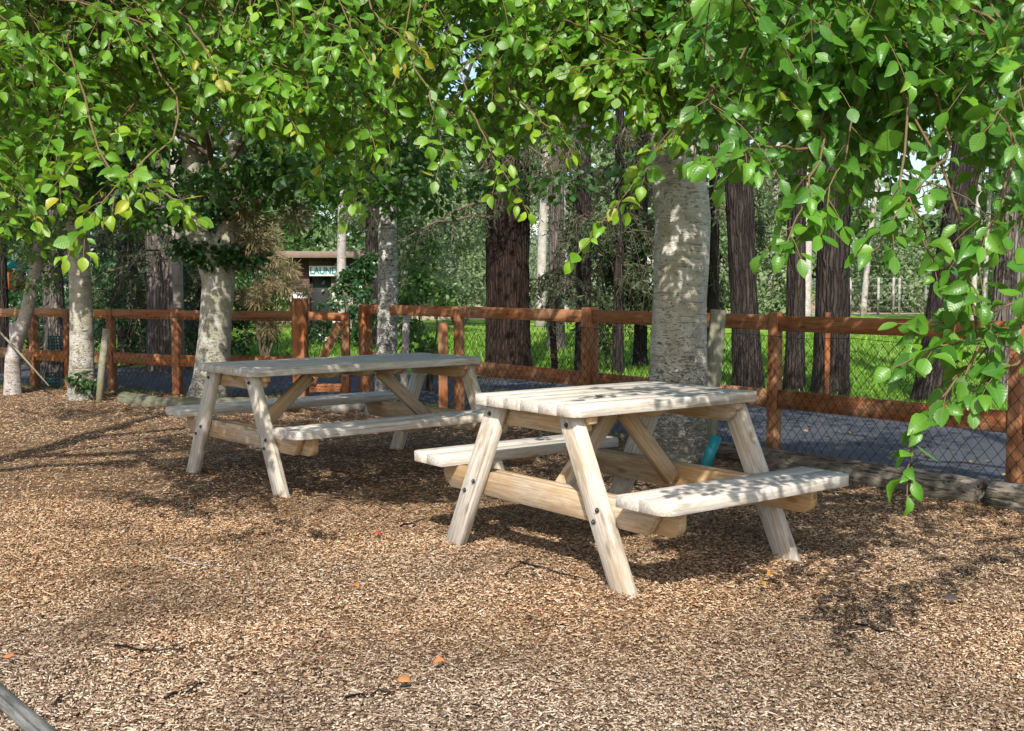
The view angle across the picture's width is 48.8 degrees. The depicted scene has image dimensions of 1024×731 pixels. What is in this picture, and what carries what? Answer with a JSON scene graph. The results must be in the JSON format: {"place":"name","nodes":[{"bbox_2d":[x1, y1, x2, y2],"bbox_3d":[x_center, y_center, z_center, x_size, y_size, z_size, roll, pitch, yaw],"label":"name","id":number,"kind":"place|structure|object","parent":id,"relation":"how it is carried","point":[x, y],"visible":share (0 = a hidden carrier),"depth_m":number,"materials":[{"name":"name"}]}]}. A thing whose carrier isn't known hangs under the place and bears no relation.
{"place":"outdoors","nodes":[
{"label":"outdoors","id":0,"kind":"place"},
{"bbox_2d":[437,254,479,303],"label":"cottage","id":1,"kind":"structure","parent":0,"point":[458,269],"depth_m":49.83,"materials":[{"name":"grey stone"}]},
{"bbox_2d":[11,311,923,320],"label":"track","id":2,"kind":"structure","parent":0,"point":[852,313],"depth_m":49.88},
{"bbox_2d":[0,363,1006,483],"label":"path","id":3,"kind":"structure","parent":0,"point":[990,452],"depth_m":9.55,"materials":[{"name":"asphalt"}]},
{"bbox_2d":[397,237,457,389],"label":"leafy sapling","id":4,"kind":"object","parent":3,"relation":"on","point":[421,283],"visible":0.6,"depth_m":13.31,"materials":[{"name":"green plant"}]},
{"bbox_2d":[0,289,1007,436],"bbox_3d":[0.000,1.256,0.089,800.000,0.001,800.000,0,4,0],"label":"ground","id":5,"kind":"structure","parent":0,"point":[470,323],"depth_m":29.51,"materials":[{"name":"green plant"}]},
{"bbox_2d":[0,1,17,372],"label":"conifer tree","id":6,"kind":"object","parent":5,"relation":"on","point":[4,299],"visible":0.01,"depth_m":15.93,"materials":[{"name":"brown plant"}]},
{"bbox_2d":[7,229,27,289],"bbox_3d":[-7.247,-2.099,16.392,0.377,2.000,0.377,0,4,0],"label":"bird feeder","id":7,"kind":"object","parent":6,"relation":"hanging from","point":[11,267],"visible":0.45,"depth_m":16.34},
{"bbox_2d":[9,323,15,339],"bbox_3d":[-5.705,-0.040,12.955,0.115,0.905,0.100,0,4,0],"label":"timber stake","id":8,"kind":"object","parent":5,"relation":"on","point":[11,326],"visible":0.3,"depth_m":12.92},
{"bbox_2d":[9,293,43,361],"bbox_3d":[-7.952,-0.524,18.458,1.511,1.464,1.212,-4,6,-43],"label":"shrub","id":9,"kind":"object","parent":5,"relation":"on","point":[38,304],"visible":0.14,"depth_m":18.39,"materials":[{"name":"green plant"}]},
{"bbox_2d":[5,204,95,318],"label":"tree","id":10,"kind":"object","parent":5,"relation":"on","point":[11,302],"visible":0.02,"depth_m":29.58,"materials":[{"name":"green plant"}]},
{"bbox_2d":[13,253,105,308],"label":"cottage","id":11,"kind":"structure","parent":5,"relation":"on","point":[65,277],"depth_m":43.50,"materials":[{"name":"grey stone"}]},
{"bbox_2d":[5,200,143,332],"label":"tree","id":12,"kind":"object","parent":5,"relation":"on","point":[97,273],"visible":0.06,"depth_m":29.66,"materials":[{"name":"green plant"}]},
{"bbox_2d":[6,143,145,335],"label":"tree","id":13,"kind":"object","parent":5,"relation":"on","point":[67,300],"visible":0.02,"depth_m":26.85,"materials":[{"name":"green plant"}]},
{"bbox_2d":[8,1,181,377],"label":"conifer tree","id":14,"kind":"object","parent":5,"relation":"on","point":[53,300],"visible":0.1,"depth_m":15.15,"materials":[{"name":"brown plant"}]},
{"bbox_2d":[65,285,198,352],"bbox_3d":[-6.116,-0.581,17.876,2.438,1.537,1.201,-1,4,-11],"label":"shrub","id":15,"kind":"object","parent":5,"relation":"on","point":[127,324],"visible":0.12,"depth_m":17.88,"materials":[{"name":"green plant"}]},
{"bbox_2d":[0,298,308,396],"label":"post and rail fence","id":16,"kind":"object","parent":5,"relation":"on","point":[177,360],"visible":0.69,"depth_m":12.61,"materials":[{"name":"brown wood"}]},
{"bbox_2d":[45,372,59,386],"bbox_3d":[-5.561,0.211,13.655,0.176,0.256,0.046,0,4,0],"label":"plastic netting","id":17,"kind":"object","parent":16,"relation":"attached to","point":[55,379],"visible":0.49,"depth_m":13.65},
{"bbox_2d":[47,336,63,363],"bbox_3d":[-5.614,-0.193,14.027,0.316,0.356,0.046,0,4,0],"label":"plastic netting","id":18,"kind":"object","parent":16,"relation":"hanging from","point":[56,339],"visible":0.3,"depth_m":14.02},
{"bbox_2d":[308,312,350,393],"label":"field gate","id":19,"kind":"structure","parent":16,"relation":"attached to","point":[343,326],"depth_m":12.16,"materials":[{"name":"brown wood"}]},
{"bbox_2d":[21,104,287,367],"bbox_3d":[-6.322,-4.240,18.579,4.735,9.660,4.693,0,4,0],"label":"conifer tree","id":20,"kind":"object","parent":5,"relation":"on","point":[129,245],"visible":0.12,"depth_m":18.45,"materials":[{"name":"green plant"}]},
{"bbox_2d":[1,5,315,371],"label":"conifer tree","id":21,"kind":"object","parent":5,"relation":"on","point":[158,281],"visible":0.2,"depth_m":16.24,"materials":[{"name":"brown plant"}]},
{"bbox_2d":[170,116,184,374],"bbox_3d":[-4.604,-2.524,15.460,0.149,5.700,0.149,0,4,0],"label":"wooden pole","id":22,"kind":"object","parent":5,"relation":"on","point":[177,277],"visible":0.03,"depth_m":15.50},
{"bbox_2d":[98,140,260,331],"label":"tree","id":23,"kind":"object","parent":5,"relation":"on","point":[238,281],"visible":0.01,"depth_m":29.77,"materials":[{"name":"green plant"}]},
{"bbox_2d":[141,6,283,354],"bbox_3d":[-5.344,-4.611,19.848,2.669,9.100,2.593,0,4,0],"label":"conifer tree","id":24,"kind":"object","parent":5,"relation":"on","point":[213,230],"visible":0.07,"depth_m":19.84,"materials":[{"name":"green plant"}]},
{"bbox_2d":[184,302,271,355],"bbox_3d":[-5.227,-0.588,19.960,2.165,1.106,1.240,2,5,26],"label":"shrub","id":25,"kind":"object","parent":5,"relation":"on","point":[236,324],"visible":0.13,"depth_m":19.98,"materials":[{"name":"green plant"}]},
{"bbox_2d":[0,0,474,275],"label":"leafy tree","id":26,"kind":"object","parent":5,"relation":"on","point":[41,90],"visible":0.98,"depth_m":4.39,"materials":[{"name":"green plant"}]},
{"bbox_2d":[21,360,517,379],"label":"verge","id":27,"kind":"structure","parent":5,"relation":"on","point":[409,376],"depth_m":15.48,"materials":[{"name":"plant"}]},
{"bbox_2d":[234,220,305,355],"bbox_3d":[-3.993,-1.226,18.299,1.280,2.385,1.205,0,4,0],"label":"dead shrub","id":28,"kind":"object","parent":5,"relation":"on","point":[257,298],"visible":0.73,"depth_m":18.21,"materials":[{"name":"plant"}]},
{"bbox_2d":[194,144,360,323],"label":"tree","id":29,"kind":"object","parent":5,"relation":"on","point":[244,282],"visible":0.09,"depth_m":36.93,"materials":[{"name":"green plant"}]},
{"bbox_2d":[281,272,313,335],"bbox_3d":[-4.607,-1.251,24.048,0.740,1.620,0.811,-2,4,-25],"label":"dead shrub","id":30,"kind":"object","parent":5,"relation":"on","point":[304,293],"visible":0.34,"depth_m":23.93,"materials":[{"name":"plant"}]},
{"bbox_2d":[308,300,332,344],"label":"shrub","id":31,"kind":"object","parent":5,"relation":"on","point":[317,325],"visible":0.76,"depth_m":23.88,"materials":[{"name":"green plant"}]},
{"bbox_2d":[275,251,365,330],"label":"brick building","id":32,"kind":"structure","parent":5,"relation":"on","point":[317,258],"depth_m":29.80,"materials":[{"name":"brick"}]},
{"bbox_2d":[311,276,330,330],"bbox_3d":[-5.068,-1.771,29.992,0.530,1.730,0.085,0,4,0],"label":"door","id":33,"kind":"structure","parent":32,"relation":"in","point":[316,281],"depth_m":29.97,"materials":[{"name":"metal"}]},
{"bbox_2d":[309,266,347,275],"bbox_3d":[-4.803,-2.477,29.594,1.020,0.270,0.050,0,4,0],"label":"laundry sign","id":34,"kind":"object","parent":32,"relation":"attached to","point":[322,270],"visible":0.67,"depth_m":29.57,"materials":[{"name":"white paint"}]},
{"bbox_2d":[246,128,408,308],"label":"tree","id":35,"kind":"object","parent":5,"relation":"on","point":[351,244],"visible":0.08,"depth_m":37.25,"materials":[{"name":"green plant"}]},
{"bbox_2d":[327,267,372,343],"bbox_3d":[-3.291,-1.180,22.899,0.976,1.645,0.912,0,4,0],"label":"flowering bush","id":36,"kind":"object","parent":5,"relation":"on","point":[345,277],"visible":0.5,"depth_m":22.89,"materials":[{"name":"green plant"}]},
{"bbox_2d":[346,250,377,349],"bbox_3d":[-2.766,-1.226,21.384,0.859,1.944,0.879,0,4,0],"label":"shrub","id":37,"kind":"object","parent":5,"relation":"on","point":[369,266],"visible":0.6,"depth_m":21.40,"materials":[{"name":"green plant"}]},
{"bbox_2d":[334,118,410,343],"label":"conifer tree","id":38,"kind":"object","parent":5,"relation":"on","point":[371,232],"visible":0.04,"depth_m":23.70,"materials":[{"name":"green plant"}]},
{"bbox_2d":[303,10,469,341],"bbox_3d":[-3.088,-5.928,24.279,6.100,11.103,5.660,-2,4,-21],"label":"pale tree","id":39,"kind":"object","parent":5,"relation":"on","point":[341,254],"visible":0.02,"depth_m":24.31,"materials":[{"name":"plant"}]},
{"bbox_2d":[317,181,471,332],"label":"tree","id":40,"kind":"object","parent":5,"relation":"on","point":[433,264],"visible":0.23,"depth_m":29.65,"materials":[{"name":"green plant"}]},
{"bbox_2d":[360,9,475,322],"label":"pale tree","id":41,"kind":"object","parent":5,"relation":"on","point":[405,141],"visible":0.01,"depth_m":29.79,"materials":[{"name":"plant"}]},
{"bbox_2d":[398,303,484,319],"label":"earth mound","id":42,"kind":"object","parent":5,"relation":"on","point":[432,318],"visible":0.05,"depth_m":40.81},
{"bbox_2d":[408,158,529,324],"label":"tree","id":43,"kind":"object","parent":5,"relation":"on","point":[465,298],"visible":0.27,"depth_m":35.56,"materials":[{"name":"green plant"}]},
{"bbox_2d":[372,15,573,366],"bbox_3d":[-0.317,-4.323,15.802,2.981,9.100,3.678,1,4,16],"label":"conifer tree","id":44,"kind":"object","parent":5,"relation":"on","point":[507,244],"visible":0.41,"depth_m":15.71,"materials":[{"name":"red plant"}]},
{"bbox_2d":[415,174,548,307],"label":"tree","id":45,"kind":"object","parent":5,"relation":"on","point":[477,252],"visible":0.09,"depth_m":47.43,"materials":[{"name":"green plant"}]},
{"bbox_2d":[12,97,1000,307],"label":"distant wood","id":46,"kind":"object","parent":5,"relation":"on","point":[931,222],"visible":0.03,"depth_m":65.46,"materials":[{"name":"green plant"}]},
{"bbox_2d":[466,4,613,348],"bbox_3d":[0.481,-4.734,21.587,3.382,9.100,3.487,1,4,15],"label":"conifer tree","id":47,"kind":"object","parent":5,"relation":"on","point":[555,246],"visible":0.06,"depth_m":21.76,"materials":[{"name":"grey plant"}]},
{"bbox_2d":[458,87,626,326],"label":"pale tree","id":48,"kind":"object","parent":5,"relation":"on","point":[541,253],"visible":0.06,"depth_m":33.74,"materials":[{"name":"plant"}]},
{"bbox_2d":[549,321,557,368],"bbox_3d":[0.546,-0.099,14.630,0.134,0.984,0.070,0,4,0],"label":"trunk","id":49,"kind":"object","parent":5,"relation":"on","point":[552,345],"visible":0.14,"depth_m":14.59,"materials":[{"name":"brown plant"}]},
{"bbox_2d":[479,28,631,370],"bbox_3d":[0.723,-4.278,15.169,2.431,9.100,2.713,0,4,0],"label":"conifer tree","id":50,"kind":"object","parent":5,"relation":"on","point":[580,218],"visible":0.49,"depth_m":15.15,"materials":[{"name":"green plant"}]},
{"bbox_2d":[529,202,600,309],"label":"tree","id":51,"kind":"object","parent":5,"relation":"on","point":[535,228],"visible":0.01,"depth_m":57.75,"materials":[{"name":"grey plant"}]},
{"bbox_2d":[529,175,603,309],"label":"tree","id":52,"kind":"object","parent":5,"relation":"on","point":[533,211],"visible":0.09,"depth_m":54.07,"materials":[{"name":"green plant"}]},
{"bbox_2d":[529,115,613,308],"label":"pale tree","id":53,"kind":"object","parent":5,"relation":"on","point":[565,307],"visible":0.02,"depth_m":39.62,"materials":[{"name":"plant"}]},
{"bbox_2d":[553,107,654,374],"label":"conifer tree","id":54,"kind":"object","parent":5,"relation":"on","point":[643,227],"visible":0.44,"depth_m":15.67,"materials":[{"name":"green plant"}]},
{"bbox_2d":[568,204,653,309],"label":"tree","id":55,"kind":"object","parent":5,"relation":"on","point":[596,285],"visible":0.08,"depth_m":43.74,"materials":[{"name":"green plant"}]},
{"bbox_2d":[562,125,728,366],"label":"conifer tree","id":56,"kind":"object","parent":5,"relation":"on","point":[644,202],"visible":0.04,"depth_m":17.25,"materials":[{"name":"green plant"}]},
{"bbox_2d":[647,211,763,309],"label":"tree","id":57,"kind":"object","parent":5,"relation":"on","point":[723,238],"visible":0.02,"depth_m":35.30,"materials":[{"name":"green plant"}]},
{"bbox_2d":[647,0,817,387],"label":"conifer tree","id":58,"kind":"object","parent":5,"relation":"on","point":[739,212],"visible":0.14,"depth_m":13.23,"materials":[{"name":"brown plant"}]},
{"bbox_2d":[703,138,775,343],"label":"conifer tree","id":59,"kind":"object","parent":5,"relation":"on","point":[714,279],"visible":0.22,"depth_m":16.38,"materials":[{"name":"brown plant"}]},
{"bbox_2d":[706,142,816,295],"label":"pale tree","id":60,"kind":"object","parent":5,"relation":"on","point":[765,158],"visible":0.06,"depth_m":43.61,"materials":[{"name":"plant"}]},
{"bbox_2d":[726,193,816,315],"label":"tree","id":61,"kind":"object","parent":5,"relation":"on","point":[775,303],"visible":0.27,"depth_m":39.60,"materials":[{"name":"green plant"}]},
{"bbox_2d":[724,111,875,391],"bbox_3d":[3.669,-4.156,13.459,3.308,9.100,2.289,2,5,30],"label":"conifer tree","id":62,"kind":"object","parent":5,"relation":"on","point":[795,293],"visible":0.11,"depth_m":13.06,"materials":[{"name":"brown plant"}]},
{"bbox_2d":[761,114,885,316],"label":"pale tree","id":63,"kind":"object","parent":5,"relation":"on","point":[808,311],"depth_m":37.77,"materials":[{"name":"plant"}]},
{"bbox_2d":[823,312,830,393],"bbox_3d":[3.242,-0.021,11.628,0.050,1.050,0.050,0,4,0],"label":"wooden stake","id":64,"kind":"object","parent":5,"relation":"on","point":[827,357],"visible":0.54,"depth_m":11.61,"materials":[{"name":"wood"}]},
{"bbox_2d":[811,283,923,311],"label":"bracken mound","id":65,"kind":"object","parent":5,"relation":"on","point":[852,307],"visible":0.06,"depth_m":53.58,"materials":[{"name":"plant"}]},
{"bbox_2d":[850,278,926,314],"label":"tree trunks","id":66,"kind":"object","parent":5,"relation":"on","point":[893,292],"visible":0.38,"depth_m":47.87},
{"bbox_2d":[851,115,933,315],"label":"pale tree","id":67,"kind":"object","parent":5,"relation":"on","point":[864,300],"visible":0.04,"depth_m":45.75,"materials":[{"name":"plant"}]},
{"bbox_2d":[850,213,935,312],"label":"tree","id":68,"kind":"object","parent":5,"relation":"on","point":[885,297],"visible":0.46,"depth_m":51.37,"materials":[{"name":"green plant"}]},
{"bbox_2d":[810,155,988,395],"bbox_3d":[3.966,-4.095,12.592,2.490,9.100,3.307,-2,5,-29],"label":"conifer tree","id":69,"kind":"object","parent":5,"relation":"on","point":[832,290],"visible":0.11,"depth_m":12.73,"materials":[{"name":"brown plant"}]},
{"bbox_2d":[899,187,998,319],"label":"tree","id":70,"kind":"object","parent":5,"relation":"on","point":[989,269],"visible":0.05,"depth_m":40.05,"materials":[{"name":"green plant"}]},
{"bbox_2d":[909,93,1002,304],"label":"pale tree","id":71,"kind":"object","parent":5,"relation":"on","point":[985,270],"visible":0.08,"depth_m":38.71,"materials":[{"name":"plant"}]},
{"bbox_2d":[911,95,1004,319],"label":"pale tree","id":72,"kind":"object","parent":5,"relation":"on","point":[974,278],"visible":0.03,"depth_m":37.82,"materials":[{"name":"plant"}]},
{"bbox_2d":[909,7,1023,403],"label":"conifer tree","id":73,"kind":"object","parent":5,"relation":"on","point":[934,302],"visible":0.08,"depth_m":11.97,"materials":[{"name":"brown plant"}]},
{"bbox_2d":[928,71,1023,399],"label":"conifer tree","id":74,"kind":"object","parent":5,"relation":"on","point":[1009,277],"visible":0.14,"depth_m":12.16,"materials":[{"name":"brown plant"}]},
{"bbox_2d":[7,1,1004,287],"label":"sky","id":75,"kind":"structure","parent":0,"point":[917,164],"materials":[{"name":"white"}]},
{"bbox_2d":[0,383,1023,730],"bbox_3d":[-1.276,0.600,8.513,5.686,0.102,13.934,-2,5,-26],"label":"wood chips","id":76,"kind":"object","parent":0,"point":[494,544],"visible":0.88,"depth_m":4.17,"materials":[{"name":"wood"}]},
{"bbox_2d":[0,331,49,386],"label":"fallen branch","id":77,"kind":"object","parent":76,"relation":"on","point":[20,354],"visible":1,"depth_m":12.39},
{"bbox_2d":[0,683,56,730],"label":"edging log","id":78,"kind":"object","parent":76,"relation":"on","point":[22,715],"visible":1,"depth_m":3.10,"materials":[{"name":"wood"}]},
{"bbox_2d":[0,197,65,394],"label":"leaning tree","id":79,"kind":"object","parent":76,"relation":"on","point":[12,376],"visible":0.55,"depth_m":12.54,"materials":[{"name":"green plant"}]},
{"bbox_2d":[54,690,75,704],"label":"twig","id":80,"kind":"object","parent":76,"relation":"on","point":[56,700],"visible":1,"depth_m":3.29,"materials":[{"name":"wood"}]},
{"bbox_2d":[0,1,197,400],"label":"birch tree","id":81,"kind":"object","parent":76,"relation":"on","point":[80,379],"visible":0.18,"depth_m":11.69,"materials":[{"name":"green plant"}]},
{"bbox_2d":[96,328,109,401],"bbox_3d":[-4.244,0.060,11.688,0.172,0.888,0.083,-1,4,-10],"label":"timber stake","id":82,"kind":"object","parent":76,"relation":"on","point":[102,367],"visible":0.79,"depth_m":11.66,"materials":[{"name":"wood"}]},
{"bbox_2d":[115,391,156,406],"bbox_3d":[-3.834,0.389,11.593,0.608,0.209,0.209,4,6,45],"label":"edging log","id":83,"kind":"object","parent":76,"relation":"on","point":[138,399],"visible":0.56,"depth_m":11.47,"materials":[{"name":"wood"}]},
{"bbox_2d":[114,644,184,651],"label":"twig","id":84,"kind":"object","parent":76,"relation":"on","point":[123,645],"visible":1,"depth_m":3.71,"materials":[{"name":"wood"}]},
{"bbox_2d":[164,682,204,698],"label":"twig","id":85,"kind":"object","parent":76,"relation":"on","point":[176,692],"visible":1,"depth_m":3.34,"materials":[{"name":"wood"}]},
{"bbox_2d":[169,557,211,566],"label":"twig","id":86,"kind":"object","parent":76,"relation":"on","point":[186,562],"visible":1,"depth_m":4.89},
{"bbox_2d":[155,397,249,406],"bbox_3d":[-3.065,0.406,11.397,1.030,0.175,0.173,0,4,-1],"label":"edging log","id":87,"kind":"object","parent":76,"relation":"on","point":[161,402],"visible":0.33,"depth_m":11.33,"materials":[{"name":"wood"}]},
{"bbox_2d":[3,0,457,397],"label":"birch tree","id":88,"kind":"object","parent":76,"relation":"on","point":[219,256],"visible":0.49,"depth_m":11.26,"materials":[{"name":"green plant"}]},
{"bbox_2d":[166,352,507,496],"bbox_3d":[-1.085,0.334,7.382,1.746,0.741,1.732,-4,5,-41],"label":"picnic table","id":89,"kind":"object","parent":76,"relation":"on","point":[410,413],"visible":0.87,"depth_m":7.08,"materials":[{"name":"grey wood"}]},
{"bbox_2d":[321,403,366,411],"bbox_3d":[-1.614,0.421,10.964,0.490,0.170,0.280,0,4,0],"label":"stone","id":90,"kind":"object","parent":76,"relation":"on","point":[358,407],"visible":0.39,"depth_m":10.85,"materials":[{"name":"stone"}]},
{"bbox_2d":[345,689,394,698],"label":"twig","id":91,"kind":"object","parent":76,"relation":"on","point":[354,694],"visible":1,"depth_m":3.31,"materials":[{"name":"wood"}]},
{"bbox_2d":[397,674,410,681],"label":"fallen leaf","id":92,"kind":"object","parent":76,"relation":"on","point":[403,678],"visible":1,"depth_m":3.38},
{"bbox_2d":[400,315,409,401],"bbox_3d":[-1.111,-0.065,11.734,0.086,1.122,0.116,4,6,43],"label":"timber stake","id":93,"kind":"object","parent":76,"relation":"on","point":[402,381],"visible":0.31,"depth_m":11.70,"materials":[{"name":"wood"}]},
{"bbox_2d":[194,0,651,391],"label":"birch tree","id":94,"kind":"object","parent":76,"relation":"on","point":[387,297],"visible":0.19,"depth_m":11.28,"materials":[{"name":"green plant"}]},
{"bbox_2d":[432,656,444,664],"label":"fallen leaf","id":95,"kind":"object","parent":76,"relation":"on","point":[438,659],"visible":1,"depth_m":3.55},
{"bbox_2d":[438,323,448,408],"bbox_3d":[-0.660,0.147,10.888,0.090,1.120,0.090,0,4,0],"label":"short post","id":96,"kind":"object","parent":76,"relation":"on","point":[443,349],"visible":0.58,"depth_m":10.83,"materials":[{"name":"wood"}]},
{"bbox_2d":[219,0,773,463],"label":"birch tree","id":97,"kind":"object","parent":76,"relation":"on","point":[571,52],"visible":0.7,"depth_m":4.89,"materials":[{"name":"green plant"}]},
{"bbox_2d":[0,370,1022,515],"bbox_3d":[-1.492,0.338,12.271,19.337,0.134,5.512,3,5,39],"label":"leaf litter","id":98,"kind":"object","parent":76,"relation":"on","point":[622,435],"visible":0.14,"depth_m":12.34,"materials":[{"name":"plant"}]},
{"bbox_2d":[519,561,589,580],"bbox_3d":[0.172,0.858,4.729,0.027,0.013,0.426,-4,6,-42],"label":"twig","id":99,"kind":"object","parent":76,"relation":"on","point":[551,570],"visible":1,"depth_m":4.75,"materials":[{"name":"wood"}]},
{"bbox_2d":[414,381,848,599],"bbox_3d":[0.477,0.490,5.125,1.124,0.740,1.732,-3,5,-37],"label":"picnic table","id":100,"kind":"object","parent":76,"relation":"on","point":[570,414],"visible":0.98,"depth_m":4.94,"materials":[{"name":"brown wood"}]},
{"bbox_2d":[358,304,1023,483],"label":"post and rail fence","id":101,"kind":"object","parent":76,"relation":"on","point":[774,398],"visible":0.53,"depth_m":7.81,"materials":[{"name":"brown wood"}]},
{"bbox_2d":[700,434,721,465],"bbox_3d":[1.298,0.596,7.431,0.178,0.284,0.073,-2,4,-21],"label":"tube","id":102,"kind":"object","parent":76,"relation":"on","point":[711,450],"visible":0.81,"depth_m":7.40,"materials":[{"name":"teal plastic"}]},
{"bbox_2d":[707,309,726,439],"bbox_3d":[1.380,0.196,7.809,0.194,1.169,0.100,0,4,0],"label":"timber stake","id":103,"kind":"object","parent":76,"relation":"on","point":[716,333],"visible":0.42,"depth_m":7.78,"materials":[{"name":"wood"}]},
{"bbox_2d":[578,0,1023,517],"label":"leafy tree","id":104,"kind":"object","parent":76,"relation":"on","point":[838,79],"visible":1,"depth_m":3.10,"materials":[{"name":"green plant"}]},
{"bbox_2d":[714,441,988,504],"bbox_3d":[1.972,0.663,7.211,0.206,0.195,2.261,-3,5,-36],"label":"edging log","id":105,"kind":"object","parent":76,"relation":"on","point":[953,487],"visible":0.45,"depth_m":6.78,"materials":[{"name":"grey wood"}]},
{"bbox_2d":[855,623,904,637],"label":"twig","id":106,"kind":"object","parent":76,"relation":"on","point":[863,624],"visible":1,"depth_m":3.92,"materials":[{"name":"wood"}]},
{"bbox_2d":[944,593,957,600],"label":"fallen leaf","id":107,"kind":"object","parent":76,"relation":"on","point":[950,596],"visible":1,"depth_m":4.24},
{"bbox_2d":[985,480,1023,513],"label":"edging log","id":108,"kind":"object","parent":76,"relation":"on","point":[999,494],"visible":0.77,"depth_m":6.09,"materials":[{"name":"grey wood"}]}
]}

